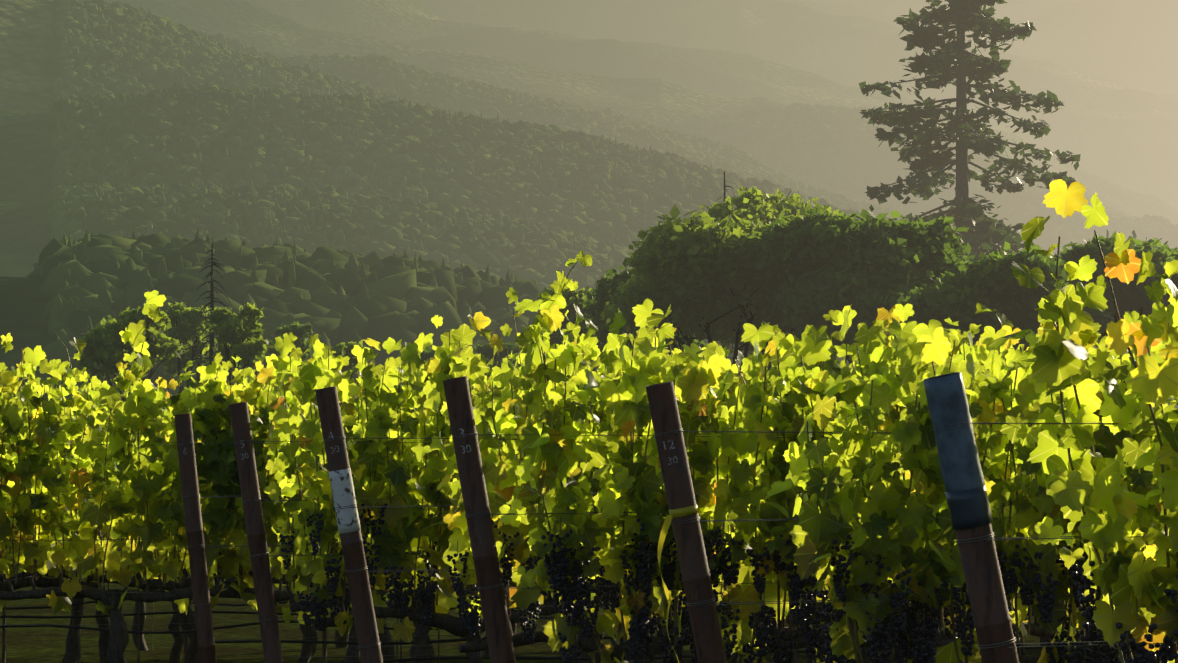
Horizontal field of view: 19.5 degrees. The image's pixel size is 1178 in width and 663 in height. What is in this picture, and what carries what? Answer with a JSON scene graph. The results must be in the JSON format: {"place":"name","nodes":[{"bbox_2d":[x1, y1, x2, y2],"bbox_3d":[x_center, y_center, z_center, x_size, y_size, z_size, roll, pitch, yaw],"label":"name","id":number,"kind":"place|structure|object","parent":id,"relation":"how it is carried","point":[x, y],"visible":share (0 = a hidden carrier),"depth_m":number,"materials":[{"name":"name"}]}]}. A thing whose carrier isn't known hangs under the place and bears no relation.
{"place":"outdoors","nodes":[
{"label":"outdoors","id":0,"kind":"place"},
{"bbox_2d":[0,547,1116,662],"bbox_3d":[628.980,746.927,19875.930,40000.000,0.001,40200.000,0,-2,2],"label":"ground","id":1,"kind":"structure","parent":0,"point":[35,644],"depth_m":29.50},
{"bbox_2d":[97,322,167,402],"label":"oak wood","id":2,"kind":"object","parent":1,"relation":"on","point":[150,373],"visible":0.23,"depth_m":280.71,"materials":[{"name":"brown wood"}]},
{"bbox_2d":[70,304,188,381],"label":"tree","id":3,"kind":"object","parent":2,"relation":"on","point":[102,339],"visible":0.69,"depth_m":279.88,"materials":[{"name":"green plant"}]},
{"bbox_2d":[172,317,202,392],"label":"oak wood","id":4,"kind":"object","parent":1,"relation":"on","point":[188,369],"visible":0.12,"depth_m":330.82,"materials":[{"name":"brown wood"}]},
{"bbox_2d":[159,301,217,376],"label":"tree","id":5,"kind":"object","parent":4,"relation":"on","point":[189,322],"visible":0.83,"depth_m":330.68,"materials":[{"name":"green plant"}]},
{"bbox_2d":[174,413,216,662],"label":"end post","id":6,"kind":"object","parent":1,"relation":"on","point":[197,555],"visible":1,"depth_m":17.49,"materials":[{"name":"brown wood"}]},
{"bbox_2d":[178,243,232,408],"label":"snag","id":7,"kind":"object","parent":1,"relation":"on","point":[211,341],"visible":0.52,"depth_m":301.23,"materials":[{"name":"brown wood"}]},
{"bbox_2d":[223,315,265,388],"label":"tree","id":8,"kind":"object","parent":1,"relation":"on","point":[227,356],"visible":0.17,"depth_m":260.91,"materials":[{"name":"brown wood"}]},
{"bbox_2d":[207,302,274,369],"bbox_3d":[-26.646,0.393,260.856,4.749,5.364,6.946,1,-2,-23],"label":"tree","id":9,"kind":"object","parent":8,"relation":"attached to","point":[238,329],"visible":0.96,"depth_m":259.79,"materials":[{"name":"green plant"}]},
{"bbox_2d":[229,402,283,662],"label":"end post","id":10,"kind":"object","parent":1,"relation":"on","point":[257,540],"visible":0.98,"depth_m":15.85,"materials":[{"name":"brown wood"}]},
{"bbox_2d":[271,329,310,372],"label":"oak wood","id":11,"kind":"object","parent":1,"relation":"on","point":[302,346],"depth_m":340.33,"materials":[{"name":"brown wood"}]},
{"bbox_2d":[267,321,313,366],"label":"oak foliage","id":12,"kind":"object","parent":11,"relation":"attached to","point":[300,332],"visible":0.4,"depth_m":340.49,"materials":[{"name":"green plant"}]},
{"bbox_2d":[315,386,382,662],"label":"end post","id":13,"kind":"object","parent":1,"relation":"on","point":[352,546],"visible":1,"depth_m":13.64,"materials":[{"name":"brown wood"}]},
{"bbox_2d":[329,468,360,533],"bbox_3d":[-0.972,0.673,13.671,0.131,0.262,0.088,1,-2,-17],"label":"post paint band","id":14,"kind":"object","parent":13,"relation":"attached to","point":[343,492],"visible":0.96,"depth_m":13.63,"materials":[{"name":"white paint"}]},
{"bbox_2d":[443,376,515,662],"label":"end post","id":15,"kind":"object","parent":1,"relation":"on","point":[481,533],"visible":0.92,"depth_m":11.84,"materials":[{"name":"brown wood"}]},
{"bbox_2d":[461,445,470,452],"bbox_3d":[-0.424,0.405,11.828,0.036,0.030,0.005,0,-2,2],"label":"number marking","id":16,"kind":"object","parent":15,"relation":"attached to","point":[466,448],"visible":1,"depth_m":11.83,"materials":[{"name":"paint"}]},
{"bbox_2d":[178,419,1015,648],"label":"post wire wraps","id":17,"kind":"object","parent":15,"relation":"attached to","point":[502,582],"visible":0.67,"depth_m":11.83,"materials":[{"name":"grey"}]},
{"bbox_2d":[2,536,1113,662],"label":"vine trunks","id":18,"kind":"object","parent":1,"relation":"on","point":[324,651],"visible":0.02,"depth_m":21.21,"materials":[{"name":"brown wood"}]},
{"bbox_2d":[1,422,1176,661],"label":"trellis wires","id":19,"kind":"object","parent":18,"relation":"attached to","point":[521,514],"visible":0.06,"depth_m":13.65,"materials":[{"name":"grey metal"}]},
{"bbox_2d":[559,310,595,371],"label":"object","id":20,"kind":"object","parent":1,"relation":"on","point":[581,333],"visible":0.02,"depth_m":248.69,"materials":[{"name":"brown wood"}]},
{"bbox_2d":[535,285,613,367],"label":"tree","id":21,"kind":"object","parent":20,"relation":"attached to","point":[576,297],"visible":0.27,"depth_m":248.52,"materials":[{"name":"green plant"}]},
{"bbox_2d":[0,549,1173,662],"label":"vine trunks","id":22,"kind":"object","parent":1,"relation":"on","point":[113,642],"depth_m":19.11,"materials":[{"name":"brown wood"}]},
{"bbox_2d":[279,503,1177,662],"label":"grape clusters","id":23,"kind":"object","parent":22,"relation":"hanging from","point":[880,639],"visible":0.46,"depth_m":11.94,"materials":[{"name":"black food"}]},
{"bbox_2d":[0,577,1173,662],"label":"drip hoses","id":24,"kind":"object","parent":1,"relation":"on","point":[312,641],"visible":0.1,"depth_m":19.03,"materials":[{"name":"black rubber"}]},
{"bbox_2d":[0,230,1177,662],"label":"grapevine shoots","id":25,"kind":"object","parent":1,"relation":"on","point":[850,620],"visible":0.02,"depth_m":12.19,"materials":[{"name":"plant"}]},
{"bbox_2d":[0,250,1160,662],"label":"vine leaves","id":26,"kind":"object","parent":25,"relation":"attached to","point":[410,476],"visible":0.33,"depth_m":17.78,"materials":[{"name":"green plant"}]},
{"bbox_2d":[496,179,1177,662],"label":"vine leaves","id":27,"kind":"object","parent":25,"relation":"attached to","point":[890,519],"visible":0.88,"depth_m":10.82,"materials":[{"name":"green plant"}]},
{"bbox_2d":[605,330,679,355],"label":"oak wood","id":28,"kind":"object","parent":1,"relation":"on","point":[634,338],"visible":0.06,"depth_m":213.50,"materials":[{"name":"brown plant"}]},
{"bbox_2d":[583,266,706,360],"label":"tree","id":29,"kind":"object","parent":28,"relation":"on","point":[601,294],"visible":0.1,"depth_m":214.38,"materials":[{"name":"green plant"}]},
{"bbox_2d":[646,381,726,662],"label":"end post","id":30,"kind":"object","parent":1,"relation":"on","point":[689,542],"visible":0.96,"depth_m":10.54,"materials":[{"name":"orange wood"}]},
{"bbox_2d":[648,515,679,662],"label":"ribbon","id":31,"kind":"object","parent":30,"relation":"attached to","point":[666,525],"visible":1,"depth_m":10.54,"materials":[{"name":"yellow"}]},
{"bbox_2d":[663,440,674,449],"bbox_3d":[0.246,0.348,10.525,0.037,0.032,0.007,0,-2,2],"label":"number marking","id":32,"kind":"object","parent":30,"relation":"attached to","point":[671,445],"visible":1,"depth_m":10.52,"materials":[{"name":"paint"}]},
{"bbox_2d":[667,456,677,464],"bbox_3d":[0.256,0.395,10.526,0.032,0.026,0.005,0,-2,2],"label":"number marking","id":33,"kind":"object","parent":30,"relation":"attached to","point":[673,460],"visible":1,"depth_m":10.53,"materials":[{"name":"paint"}]},
{"bbox_2d":[668,504,697,517],"bbox_3d":[0.291,0.552,10.572,0.093,0.042,0.091,0,-2,2],"label":"tie band","id":34,"kind":"object","parent":30,"relation":"attached to","point":[686,511],"visible":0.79,"depth_m":10.53,"materials":[{"name":"yellow"}]},
{"bbox_2d":[721,171,733,358],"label":"snag","id":35,"kind":"object","parent":1,"relation":"on","point":[725,189],"visible":0.17,"depth_m":330.26,"materials":[{"name":"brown wood"}]},
{"bbox_2d":[666,259,794,374],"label":"oak wood","id":36,"kind":"object","parent":1,"relation":"on","point":[707,332],"visible":0.12,"depth_m":193.89,"materials":[{"name":"brown plant"}]},
{"bbox_2d":[600,205,826,356],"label":"tree","id":37,"kind":"object","parent":36,"relation":"on","point":[674,263],"visible":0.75,"depth_m":191.02,"materials":[{"name":"green plant"}]},
{"bbox_2d":[729,189,791,369],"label":"oak wood","id":38,"kind":"object","parent":1,"relation":"on","point":[769,364],"visible":0.02,"depth_m":239.04,"materials":[{"name":"brown plant"}]},
{"bbox_2d":[682,186,854,333],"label":"tree","id":39,"kind":"object","parent":38,"relation":"on","point":[766,207],"visible":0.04,"depth_m":239.28,"materials":[{"name":"green plant"}]},
{"bbox_2d":[787,211,851,363],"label":"oak wood","id":40,"kind":"object","parent":1,"relation":"on","point":[850,361],"visible":0.04,"depth_m":190.72,"materials":[{"name":"brown plant"}]},
{"bbox_2d":[737,205,971,360],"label":"tree","id":41,"kind":"object","parent":40,"relation":"on","point":[872,264],"visible":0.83,"depth_m":186.84,"materials":[{"name":"green plant"}]},
{"bbox_2d":[934,375,1018,662],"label":"end post","id":42,"kind":"object","parent":1,"relation":"on","point":[986,594],"visible":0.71,"depth_m":8.15,"materials":[{"name":"wood"},{"name":"blue plastic"}]},
{"bbox_2d":[923,372,984,500],"bbox_3d":[0.870,0.250,8.176,0.150,0.307,0.112,0,-2,2],"label":"post sleeve","id":43,"kind":"object","parent":42,"relation":"attached to","point":[959,460],"visible":0.94,"depth_m":8.14,"materials":[{"name":"blue plastic"}]},
{"bbox_2d":[945,485,992,529],"bbox_3d":[0.905,0.418,8.180,0.113,0.109,0.100,0,-2,2],"label":"tape band","id":44,"kind":"object","parent":42,"relation":"attached to","point":[970,508],"visible":0.83,"depth_m":8.14,"materials":[{"name":"blue plastic"}]},
{"bbox_2d":[1089,237,1149,353],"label":"oak wood","id":45,"kind":"object","parent":1,"relation":"on","point":[1116,321],"depth_m":177.64,"materials":[{"name":"brown plant"}]},
{"bbox_2d":[1024,230,1177,358],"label":"tree","id":46,"kind":"object","parent":45,"relation":"on","point":[1075,253],"visible":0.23,"depth_m":176.26,"materials":[{"name":"green plant"}]},
{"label":"oak wood","id":47,"kind":"object","parent":1,"relation":"on","visible":0},
{"bbox_2d":[897,241,1114,356],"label":"tree","id":48,"kind":"object","parent":47,"relation":"on","point":[963,289],"visible":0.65,"depth_m":166.49,"materials":[{"name":"green plant"}]},
{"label":"oak wood","id":49,"kind":"object","parent":1,"relation":"on","visible":0},
{"bbox_2d":[330,339,364,373],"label":"oak foliage","id":50,"kind":"object","parent":49,"relation":"on","point":[337,349],"visible":0.31,"depth_m":260.01,"materials":[{"name":"green plant"}]},
{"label":"oak wood","id":51,"kind":"object","parent":1,"relation":"on","visible":0},
{"bbox_2d":[399,346,459,370],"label":"oak foliage","id":52,"kind":"object","parent":51,"relation":"on","point":[427,354],"visible":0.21,"depth_m":299.83,"materials":[{"name":"green plant"}]},
{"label":"oak wood","id":53,"kind":"object","parent":1,"relation":"on","visible":0},
{"bbox_2d":[474,339,526,376],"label":"oak foliage","id":54,"kind":"object","parent":53,"relation":"on","point":[486,350],"visible":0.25,"depth_m":319.46,"materials":[{"name":"green plant"}]},
{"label":"oak wood","id":55,"kind":"object","parent":1,"relation":"on","visible":0},
{"bbox_2d":[1114,252,1177,312],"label":"tree","id":56,"kind":"object","parent":55,"relation":"on","point":[1131,291],"visible":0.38,"depth_m":173.65,"materials":[{"name":"green plant"}]},
{"bbox_2d":[0,0,1177,465],"bbox_3d":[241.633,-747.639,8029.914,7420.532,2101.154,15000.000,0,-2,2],"label":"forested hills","id":57,"kind":"structure","parent":0,"point":[1104,72],"depth_m":5989.58,"materials":[{"name":"green plant"}]},
{"bbox_2d":[27,0,1177,387],"bbox_3d":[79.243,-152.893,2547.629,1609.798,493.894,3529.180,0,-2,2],"label":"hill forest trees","id":58,"kind":"object","parent":57,"relation":"on","point":[333,200],"visible":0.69,"depth_m":1963.41,"materials":[{"name":"green plant"}]},
{"bbox_2d":[859,0,1080,261],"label":"fir","id":59,"kind":"object","parent":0,"point":[922,147],"depth_m":224.74,"materials":[{"name":"green plant"}]}
]}

